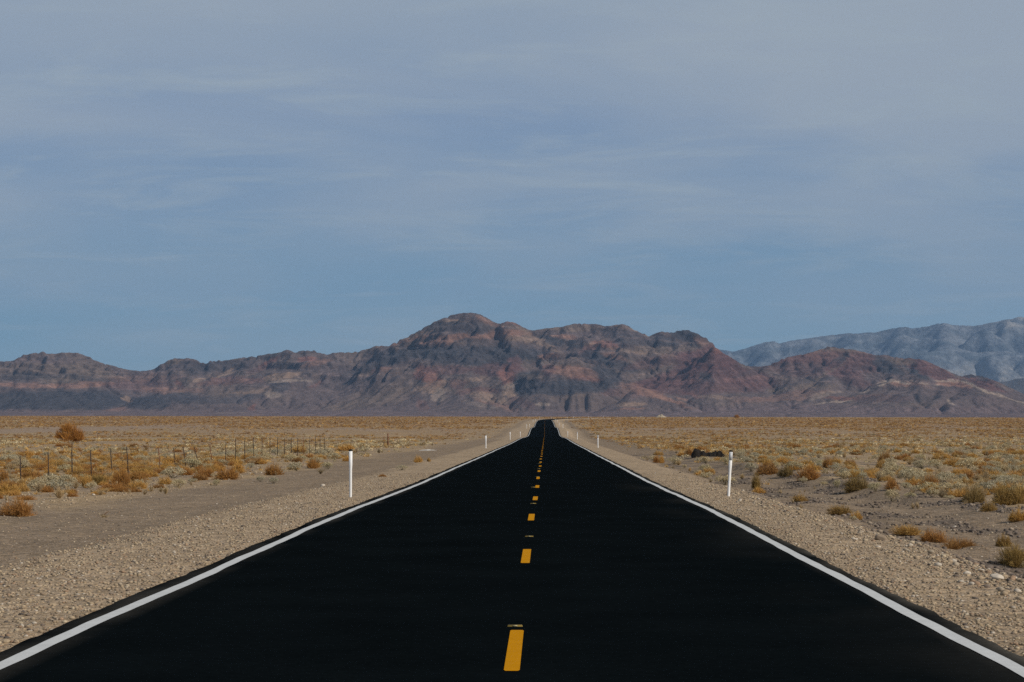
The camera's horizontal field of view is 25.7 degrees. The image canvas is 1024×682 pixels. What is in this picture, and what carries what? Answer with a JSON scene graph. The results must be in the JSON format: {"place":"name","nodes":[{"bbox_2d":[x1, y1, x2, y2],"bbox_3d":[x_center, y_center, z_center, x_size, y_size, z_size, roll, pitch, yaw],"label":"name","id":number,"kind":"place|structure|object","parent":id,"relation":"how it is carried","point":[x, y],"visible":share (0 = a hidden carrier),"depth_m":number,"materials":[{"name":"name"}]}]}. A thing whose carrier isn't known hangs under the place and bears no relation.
{"place":"outdoors","nodes":[
{"label":"outdoors","id":0,"kind":"place"},
{"bbox_2d":[0,462,435,651],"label":"gravel","id":1,"kind":"structure","parent":0,"point":[65,591],"depth_m":32.13,"materials":[{"name":"gravel"}]},
{"bbox_2d":[0,418,1023,681],"bbox_3d":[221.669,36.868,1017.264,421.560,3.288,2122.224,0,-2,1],"label":"road","id":2,"kind":"structure","parent":0,"point":[610,570],"depth_m":21.42,"materials":[{"name":"asphalt"}]},
{"bbox_2d":[0,313,1023,417],"bbox_3d":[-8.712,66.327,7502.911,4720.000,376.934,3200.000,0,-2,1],"label":"mountains","id":3,"kind":"structure","parent":0,"point":[468,365],"depth_m":7328.79,"materials":[{"name":"stone"}]},
{"bbox_2d":[0,416,1023,656],"bbox_3d":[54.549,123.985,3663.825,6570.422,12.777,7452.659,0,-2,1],"label":"ground","id":4,"kind":"structure","parent":0,"point":[447,455],"depth_m":61.23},
{"bbox_2d":[0,468,9,482],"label":"rust brown bush","id":5,"kind":"object","parent":4,"relation":"on","point":[3,476],"visible":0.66,"depth_m":84.35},
{"bbox_2d":[1,476,17,486],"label":"rust brown bush","id":6,"kind":"object","parent":4,"relation":"on","point":[10,483],"visible":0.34,"depth_m":74.09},
{"bbox_2d":[0,482,21,492],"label":"golden bush","id":7,"kind":"object","parent":4,"relation":"on","point":[7,488],"visible":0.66,"depth_m":69.92,"materials":[{"name":"plant"}]},
{"bbox_2d":[1,489,20,495],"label":"golden bush","id":8,"kind":"object","parent":4,"relation":"on","point":[6,492],"visible":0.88,"depth_m":67.68,"materials":[{"name":"plant"}]},
{"bbox_2d":[0,492,37,516],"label":"rust brown bush","id":9,"kind":"object","parent":4,"relation":"on","point":[22,509],"visible":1,"depth_m":49.16,"materials":[{"name":"plant"}]},
{"bbox_2d":[16,483,29,491],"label":"golden bush","id":10,"kind":"object","parent":4,"relation":"on","point":[23,487],"visible":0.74,"depth_m":71.55,"materials":[{"name":"plant"}]},
{"bbox_2d":[13,494,37,499],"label":"rust brown bush","id":11,"kind":"object","parent":4,"relation":"on","point":[28,497],"visible":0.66,"depth_m":62.76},
{"bbox_2d":[15,470,36,477],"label":"rust brown bush","id":12,"kind":"object","parent":4,"relation":"on","point":[26,474],"visible":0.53,"depth_m":93.13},
{"bbox_2d":[25,477,51,490],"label":"sage bush","id":13,"kind":"object","parent":4,"relation":"on","point":[45,481],"visible":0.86,"depth_m":73.57,"materials":[{"name":"beige plant"}]},
{"bbox_2d":[31,459,46,470],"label":"rust brown bush","id":14,"kind":"object","parent":4,"relation":"on","point":[40,466],"visible":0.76,"depth_m":109.16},
{"bbox_2d":[40,483,53,492],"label":"rust brown bush","id":15,"kind":"object","parent":4,"relation":"on","point":[48,489],"visible":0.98,"depth_m":70.69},
{"bbox_2d":[42,473,60,484],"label":"sage bush","id":16,"kind":"object","parent":4,"relation":"on","point":[48,478],"visible":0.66,"depth_m":79.03,"materials":[{"name":"beige plant"}]},
{"bbox_2d":[43,479,73,489],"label":"sage bush","id":17,"kind":"object","parent":4,"relation":"on","point":[61,483],"visible":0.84,"depth_m":73.78,"materials":[{"name":"beige plant"}]},
{"bbox_2d":[53,486,64,498],"bbox_3d":[-12.607,4.182,62.526,0.346,0.474,0.437,0,-2,-9],"label":"grass tuft","id":18,"kind":"object","parent":4,"relation":"on","point":[58,493],"visible":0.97,"depth_m":62.50,"materials":[{"name":"plant"}]},
{"bbox_2d":[57,464,74,472],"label":"sage bush","id":19,"kind":"object","parent":4,"relation":"on","point":[65,467],"visible":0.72,"depth_m":102.99,"materials":[{"name":"beige plant"}]},
{"bbox_2d":[59,474,77,486],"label":"sage bush","id":20,"kind":"object","parent":4,"relation":"on","point":[67,477],"visible":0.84,"depth_m":78.38,"materials":[{"name":"beige plant"}]},
{"bbox_2d":[54,421,85,447],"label":"round orange bush","id":21,"kind":"object","parent":4,"relation":"on","point":[68,432],"visible":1,"depth_m":217.83,"materials":[{"name":"plant"}]},
{"bbox_2d":[68,466,86,474],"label":"golden bush","id":22,"kind":"object","parent":4,"relation":"on","point":[78,471],"visible":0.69,"depth_m":99.09,"materials":[{"name":"plant"}]},
{"bbox_2d":[81,473,93,487],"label":"golden bush","id":23,"kind":"object","parent":4,"relation":"on","point":[85,481],"visible":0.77,"depth_m":76.88,"materials":[{"name":"plant"}]},
{"bbox_2d":[88,472,106,484],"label":"brown bush","id":24,"kind":"object","parent":4,"relation":"on","point":[97,479],"visible":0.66,"depth_m":81.08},
{"bbox_2d":[96,482,121,489],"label":"rust brown bush","id":25,"kind":"object","parent":4,"relation":"on","point":[111,486],"visible":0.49,"depth_m":71.65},
{"bbox_2d":[111,464,131,484],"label":"rust brown bush","id":26,"kind":"object","parent":4,"relation":"on","point":[122,477],"visible":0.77,"depth_m":80.80,"materials":[{"name":"plant"}]},
{"bbox_2d":[112,486,135,491],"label":"rust brown bush","id":27,"kind":"object","parent":4,"relation":"on","point":[123,488],"visible":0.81,"depth_m":69.71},
{"bbox_2d":[126,478,148,488],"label":"golden bush","id":28,"kind":"object","parent":4,"relation":"on","point":[140,484],"visible":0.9,"depth_m":74.23,"materials":[{"name":"plant"}]},
{"bbox_2d":[128,468,150,481],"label":"rust brown bush","id":29,"kind":"object","parent":4,"relation":"on","point":[137,475],"visible":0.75,"depth_m":84.63,"materials":[{"name":"plant"}]},
{"bbox_2d":[2,437,324,479],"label":"wire fence","id":30,"kind":"object","parent":4,"relation":"on","point":[291,441],"visible":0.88,"depth_m":117.16,"materials":[{"name":"metal"}]},
{"bbox_2d":[156,476,171,484],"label":"golden bush","id":31,"kind":"object","parent":4,"relation":"on","point":[164,481],"visible":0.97,"depth_m":79.60,"materials":[{"name":"plant"}]},
{"bbox_2d":[160,466,186,477],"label":"sage bush","id":32,"kind":"object","parent":4,"relation":"on","point":[167,470],"visible":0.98,"depth_m":91.65,"materials":[{"name":"beige plant"}]},
{"bbox_2d":[171,478,186,487],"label":"sage bush","id":33,"kind":"object","parent":4,"relation":"on","point":[174,481],"visible":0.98,"depth_m":75.43,"materials":[{"name":"beige plant"}]},
{"bbox_2d":[176,466,193,475],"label":"rust brown bush","id":34,"kind":"object","parent":4,"relation":"on","point":[188,472],"visible":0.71,"depth_m":97.07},
{"bbox_2d":[183,457,201,467],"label":"sage bush","id":35,"kind":"object","parent":4,"relation":"on","point":[193,461],"visible":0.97,"depth_m":115.08,"materials":[{"name":"beige plant"}]},
{"bbox_2d":[190,471,208,480],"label":"rust brown bush","id":36,"kind":"object","parent":4,"relation":"on","point":[200,477],"visible":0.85,"depth_m":86.97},
{"bbox_2d":[195,465,213,476],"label":"rust brown bush","id":37,"kind":"object","parent":4,"relation":"on","point":[207,471],"visible":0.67,"depth_m":92.06,"materials":[{"name":"plant"}]},
{"bbox_2d":[211,463,239,479],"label":"rust brown bush","id":38,"kind":"object","parent":4,"relation":"on","point":[231,475],"visible":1,"depth_m":86.28,"materials":[{"name":"plant"}]},
{"bbox_2d":[232,459,246,472],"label":"golden bush","id":39,"kind":"object","parent":4,"relation":"on","point":[237,467],"visible":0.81,"depth_m":98.84,"materials":[{"name":"plant"}]},
{"bbox_2d":[264,461,284,474],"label":"rust brown bush","id":40,"kind":"object","parent":4,"relation":"on","point":[271,470],"visible":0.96,"depth_m":94.19,"materials":[{"name":"plant"}]},
{"bbox_2d":[283,453,296,460],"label":"sage bush","id":41,"kind":"object","parent":4,"relation":"on","point":[290,456],"visible":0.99,"depth_m":137.02,"materials":[{"name":"beige plant"}]},
{"bbox_2d":[287,461,301,470],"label":"sage bush","id":42,"kind":"object","parent":4,"relation":"on","point":[291,465],"visible":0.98,"depth_m":102.78,"materials":[{"name":"beige plant"}]},
{"bbox_2d":[290,444,305,452],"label":"golden bush","id":43,"kind":"object","parent":4,"relation":"on","point":[299,449],"visible":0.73,"depth_m":193.98,"materials":[{"name":"plant"}]},
{"bbox_2d":[307,456,319,468],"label":"rust brown bush","id":44,"kind":"object","parent":4,"relation":"on","point":[312,464],"visible":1,"depth_m":109.81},
{"bbox_2d":[335,443,354,450],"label":"golden bush","id":45,"kind":"object","parent":4,"relation":"on","point":[344,448],"visible":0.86,"depth_m":200.16,"materials":[{"name":"plant"}]},
{"bbox_2d":[349,449,351,496],"bbox_3d":[-4.121,3.444,57.381,0.093,1.365,0.032,0,-2,5],"label":"marker post","id":46,"kind":"object","parent":4,"relation":"on","point":[350,472],"visible":0.84,"depth_m":57.38,"materials":[{"name":"white plastic"}]},
{"bbox_2d":[0,415,1023,493],"bbox_3d":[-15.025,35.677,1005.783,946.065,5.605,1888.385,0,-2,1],"label":"distant scrub","id":47,"kind":"object","parent":4,"relation":"on","point":[875,429],"visible":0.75,"depth_m":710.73,"materials":[{"name":"plant"}]},
{"bbox_2d":[667,455,682,463],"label":"sage bush","id":48,"kind":"object","parent":4,"relation":"on","point":[673,459],"visible":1,"depth_m":137.01,"materials":[{"name":"beige plant"}]},
{"bbox_2d":[699,471,712,477],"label":"sage bush","id":49,"kind":"object","parent":4,"relation":"on","point":[706,474],"visible":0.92,"depth_m":97.67,"materials":[{"name":"beige plant"}]},
{"bbox_2d":[698,456,714,462],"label":"sage bush","id":50,"kind":"object","parent":4,"relation":"on","point":[705,458],"visible":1,"depth_m":138.72,"materials":[{"name":"beige plant"}]},
{"bbox_2d":[691,448,724,457],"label":"black heap","id":51,"kind":"object","parent":4,"relation":"on","point":[698,453],"visible":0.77,"depth_m":157.67,"materials":[{"name":"stone"}]},
{"bbox_2d":[711,475,736,484],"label":"sage bush","id":52,"kind":"object","parent":4,"relation":"on","point":[724,479],"visible":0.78,"depth_m":86.22,"materials":[{"name":"beige plant"}]},
{"bbox_2d":[727,450,732,495],"bbox_3d":[5.716,3.544,59.035,0.093,1.365,0.032,4,-2,-4],"label":"marker post","id":53,"kind":"object","parent":4,"relation":"on","point":[730,468],"visible":0.9,"depth_m":59.03,"materials":[{"name":"white plastic"}]},
{"bbox_2d":[744,462,757,470],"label":"sage bush","id":54,"kind":"object","parent":4,"relation":"on","point":[751,465],"visible":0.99,"depth_m":109.58,"materials":[{"name":"grey plant"}]},
{"bbox_2d":[750,473,762,489],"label":"brown bush","id":55,"kind":"object","parent":4,"relation":"on","point":[755,483],"visible":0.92,"depth_m":81.13,"materials":[{"name":"plant"}]},
{"bbox_2d":[752,486,765,493],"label":"golden bush","id":56,"kind":"object","parent":4,"relation":"on","point":[758,490],"visible":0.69,"depth_m":75.84,"materials":[{"name":"plant"}]},
{"bbox_2d":[754,459,777,474],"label":"rust brown bush","id":57,"kind":"object","parent":4,"relation":"on","point":[770,469],"visible":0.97,"depth_m":101.44,"materials":[{"name":"plant"}]},
{"bbox_2d":[776,460,795,476],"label":"brown bush","id":58,"kind":"object","parent":4,"relation":"on","point":[783,473],"visible":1,"depth_m":98.69,"materials":[{"name":"plant"}]},
{"bbox_2d":[786,461,803,467],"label":"sage bush","id":59,"kind":"object","parent":4,"relation":"on","point":[792,464],"visible":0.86,"depth_m":106.00,"materials":[{"name":"beige plant"}]},
{"bbox_2d":[791,492,808,501],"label":"golden bush","id":60,"kind":"object","parent":4,"relation":"on","point":[798,498],"visible":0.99,"depth_m":67.41,"materials":[{"name":"plant"}]},
{"bbox_2d":[787,461,820,480],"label":"rust brown bush","id":61,"kind":"object","parent":4,"relation":"on","point":[809,474],"visible":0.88,"depth_m":90.07,"materials":[{"name":"plant"}]},
{"bbox_2d":[821,457,832,467],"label":"rust brown bush","id":62,"kind":"object","parent":4,"relation":"on","point":[825,464],"visible":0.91,"depth_m":110.33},
{"bbox_2d":[824,505,853,514],"bbox_3d":[8.253,4.225,56.449,0.574,0.350,0.801,2,-3,-44],"label":"brown bush","id":63,"kind":"object","parent":4,"relation":"on","point":[837,510],"visible":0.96,"depth_m":56.42,"materials":[{"name":"plant"}]},
{"bbox_2d":[835,470,850,478],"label":"sage bush","id":64,"kind":"object","parent":4,"relation":"on","point":[844,473],"visible":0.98,"depth_m":84.49,"materials":[{"name":"beige plant"}]},
{"bbox_2d":[842,468,868,490],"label":"brown bush","id":65,"kind":"object","parent":4,"relation":"on","point":[853,483],"visible":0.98,"depth_m":74.89,"materials":[{"name":"plant"}]},
{"bbox_2d":[692,466,1023,578],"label":"clods","id":66,"kind":"object","parent":4,"relation":"on","point":[1006,571],"visible":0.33,"depth_m":56.74,"materials":[{"name":"stone"}]},
{"bbox_2d":[866,482,880,490],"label":"sage bush","id":67,"kind":"object","parent":4,"relation":"on","point":[873,485],"visible":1,"depth_m":72.21,"materials":[{"name":"beige plant"}]},
{"bbox_2d":[875,458,885,467],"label":"golden bush","id":68,"kind":"object","parent":4,"relation":"on","point":[880,464],"visible":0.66,"depth_m":113.35,"materials":[{"name":"brown plant"}]},
{"bbox_2d":[875,534,886,539],"bbox_3d":[5.861,3.135,35.725,0.185,0.129,0.210,-5,9,-26],"label":"rock","id":69,"kind":"object","parent":4,"relation":"on","point":[880,537],"visible":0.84,"depth_m":35.67,"materials":[{"name":"stone"}]},
{"bbox_2d":[878,451,891,462],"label":"rust brown bush","id":70,"kind":"object","parent":4,"relation":"on","point":[884,456],"visible":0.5,"depth_m":130.69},
{"bbox_2d":[875,468,895,476],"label":"sage bush","id":71,"kind":"object","parent":4,"relation":"on","point":[890,472],"visible":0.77,"depth_m":87.53,"materials":[{"name":"beige plant"}]},
{"bbox_2d":[884,486,899,501],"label":"sage bush","id":72,"kind":"object","parent":4,"relation":"on","point":[888,493],"visible":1,"depth_m":66.59,"materials":[{"name":"beige plant"}]},
{"bbox_2d":[883,474,901,489],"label":"rust brown bush","id":73,"kind":"object","parent":4,"relation":"on","point":[890,484],"visible":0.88,"depth_m":72.03,"materials":[{"name":"plant"}]},
{"bbox_2d":[889,523,923,535],"bbox_3d":[7.947,3.778,45.123,0.597,0.306,0.837,1,-2,-35],"label":"golden bush","id":74,"kind":"object","parent":4,"relation":"on","point":[908,531],"visible":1,"depth_m":45.07,"materials":[{"name":"plant"}]},
{"bbox_2d":[898,467,927,479],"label":"sage bush","id":75,"kind":"object","parent":4,"relation":"on","point":[908,474],"visible":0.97,"depth_m":79.19,"materials":[{"name":"beige plant"}]},
{"bbox_2d":[905,478,921,484],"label":"golden bush","id":76,"kind":"object","parent":4,"relation":"on","point":[913,481],"visible":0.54,"depth_m":77.90,"materials":[{"name":"plant"}]},
{"bbox_2d":[911,458,932,468],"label":"sage bush","id":77,"kind":"object","parent":4,"relation":"on","point":[920,462],"visible":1,"depth_m":109.03,"materials":[{"name":"beige plant"}]},
{"bbox_2d":[911,480,940,492],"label":"sage bush","id":78,"kind":"object","parent":4,"relation":"on","point":[925,484],"visible":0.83,"depth_m":67.94,"materials":[{"name":"beige plant"}]},
{"bbox_2d":[919,471,939,484],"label":"rust brown bush","id":79,"kind":"object","parent":4,"relation":"on","point":[930,478],"visible":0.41,"depth_m":75.62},
{"bbox_2d":[916,528,948,542],"bbox_3d":[8.012,3.665,42.589,0.707,0.361,0.521,0,-2,8],"label":"rust brown bush","id":80,"kind":"object","parent":4,"relation":"on","point":[929,536],"visible":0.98,"depth_m":42.55,"materials":[{"name":"plant"}]},
{"bbox_2d":[925,487,939,497],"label":"sage bush","id":81,"kind":"object","parent":4,"relation":"on","point":[935,491],"visible":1,"depth_m":65.53,"materials":[{"name":"beige plant"}]},
{"bbox_2d":[922,483,954,492],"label":"golden bush","id":82,"kind":"object","parent":4,"relation":"on","point":[935,488],"visible":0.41,"depth_m":67.70,"materials":[{"name":"plant"}]},
{"bbox_2d":[932,462,946,468],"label":"sage bush","id":83,"kind":"object","parent":4,"relation":"on","point":[939,464],"visible":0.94,"depth_m":111.09,"materials":[{"name":"beige plant"}]},
{"bbox_2d":[938,485,950,497],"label":"grass tuft","id":84,"kind":"object","parent":4,"relation":"on","point":[942,493],"visible":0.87,"depth_m":65.88,"materials":[{"name":"plant"}]},
{"bbox_2d":[936,471,957,482],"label":"sage bush","id":85,"kind":"object","parent":4,"relation":"on","point":[944,475],"visible":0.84,"depth_m":82.67,"materials":[{"name":"beige plant"}]},
{"bbox_2d":[939,479,965,493],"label":"sage bush","id":86,"kind":"object","parent":4,"relation":"on","point":[958,484],"visible":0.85,"depth_m":67.17,"materials":[{"name":"beige plant"}]},
{"bbox_2d":[942,457,965,465],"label":"golden bush","id":87,"kind":"object","parent":4,"relation":"on","point":[950,462],"visible":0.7,"depth_m":121.31,"materials":[{"name":"plant"}]},
{"bbox_2d":[946,487,970,496],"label":"golden bush","id":88,"kind":"object","parent":4,"relation":"on","point":[959,493],"visible":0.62,"depth_m":66.17,"materials":[{"name":"plant"}]},
{"bbox_2d":[939,534,978,549],"bbox_3d":[8.041,3.613,40.365,0.750,0.344,0.620,0,-2,8],"label":"rust brown bush","id":89,"kind":"object","parent":4,"relation":"on","point":[955,544],"visible":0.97,"depth_m":40.35,"materials":[{"name":"plant"}]},
{"bbox_2d":[958,476,974,483],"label":"golden bush","id":90,"kind":"object","parent":4,"relation":"on","point":[964,480],"visible":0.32,"depth_m":79.03,"materials":[{"name":"brown plant"}]},
{"bbox_2d":[955,457,981,468],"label":"sage bush","id":91,"kind":"object","parent":4,"relation":"on","point":[967,462],"visible":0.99,"depth_m":111.47,"materials":[{"name":"beige plant"}]},
{"bbox_2d":[963,467,975,478],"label":"rust brown bush","id":92,"kind":"object","parent":4,"relation":"on","point":[969,474],"visible":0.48,"depth_m":88.29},
{"bbox_2d":[960,482,986,502],"bbox_3d":[12.710,4.195,61.992,0.722,0.667,0.980,-1,-2,32],"label":"brown bush","id":93,"kind":"object","parent":4,"relation":"on","point":[975,496],"visible":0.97,"depth_m":61.90,"materials":[{"name":"plant"}]},
{"bbox_2d":[977,482,995,491],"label":"sage bush","id":94,"kind":"object","parent":4,"relation":"on","point":[985,485],"visible":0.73,"depth_m":70.26,"materials":[{"name":"beige plant"}]},
{"bbox_2d":[978,501,997,511],"bbox_3d":[11.733,4.053,55.372,0.535,0.424,0.442,0,-2,3],"label":"brown bush","id":95,"kind":"object","parent":4,"relation":"on","point":[988,508],"visible":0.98,"depth_m":55.28,"materials":[{"name":"plant"}]},
{"bbox_2d":[980,467,1003,478],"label":"golden bush","id":96,"kind":"object","parent":4,"relation":"on","point":[991,473],"visible":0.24,"depth_m":89.86,"materials":[{"name":"plant"}]},
{"bbox_2d":[990,574,1003,579],"bbox_3d":[5.743,2.800,26.637,0.154,0.085,0.143,1,-2,-28],"label":"rock","id":97,"kind":"object","parent":4,"relation":"on","point":[996,576],"visible":0.94,"depth_m":26.60,"materials":[{"name":"stone"}]},
{"bbox_2d":[995,533,1012,546],"bbox_3d":[8.831,3.563,40.372,0.350,0.353,0.279,0,-2,-5],"label":"brown bush","id":98,"kind":"object","parent":4,"relation":"on","point":[1003,540],"visible":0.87,"depth_m":40.35,"materials":[{"name":"plant"}]},
{"bbox_2d":[995,474,1015,483],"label":"sage bush","id":99,"kind":"object","parent":4,"relation":"on","point":[1003,479],"visible":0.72,"depth_m":79.85,"materials":[{"name":"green plant"}]},
{"bbox_2d":[990,480,1023,504],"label":"brown bush","id":100,"kind":"object","parent":4,"relation":"on","point":[1006,496],"visible":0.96,"depth_m":59.65,"materials":[{"name":"plant"}]},
{"bbox_2d":[995,541,1023,567],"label":"brown bush","id":101,"kind":"object","parent":4,"relation":"on","point":[1014,557],"visible":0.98,"depth_m":34.49,"materials":[{"name":"plant"}]},
{"bbox_2d":[1003,456,1019,464],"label":"sage bush","id":102,"kind":"object","parent":4,"relation":"on","point":[1008,460],"visible":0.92,"depth_m":120.81,"materials":[{"name":"beige plant"}]},
{"bbox_2d":[1006,505,1023,522],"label":"golden bush","id":103,"kind":"object","parent":4,"relation":"on","point":[1016,517],"visible":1,"depth_m":50.63,"materials":[{"name":"plant"}]},
{"bbox_2d":[0,433,1023,516],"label":"dry grass","id":104,"kind":"structure","parent":0,"point":[916,505],"depth_m":164.70,"materials":[{"name":"plant"}]},
{"bbox_2d":[0,0,1023,370],"label":"sky","id":105,"kind":"structure","parent":0,"point":[204,181],"materials":[{"name":"blue"}]},
{"bbox_2d":[639,467,1023,655],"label":"gravel","id":106,"kind":"structure","parent":0,"point":[1004,590],"depth_m":30.58,"materials":[{"name":"gravel"}]},
{"bbox_2d":[720,317,1023,381],"bbox_3d":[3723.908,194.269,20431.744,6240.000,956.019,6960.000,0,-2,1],"label":"distant mountains","id":107,"kind":"structure","parent":0,"point":[994,351],"depth_m":20633.01,"materials":[{"name":"stone"}]},
{"bbox_2d":[1000,378,1023,393],"bbox_3d":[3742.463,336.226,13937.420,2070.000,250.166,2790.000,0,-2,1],"label":"hill","id":108,"kind":"structure","parent":0,"point":[1017,385],"depth_m":13953.78,"materials":[{"name":"stone"}]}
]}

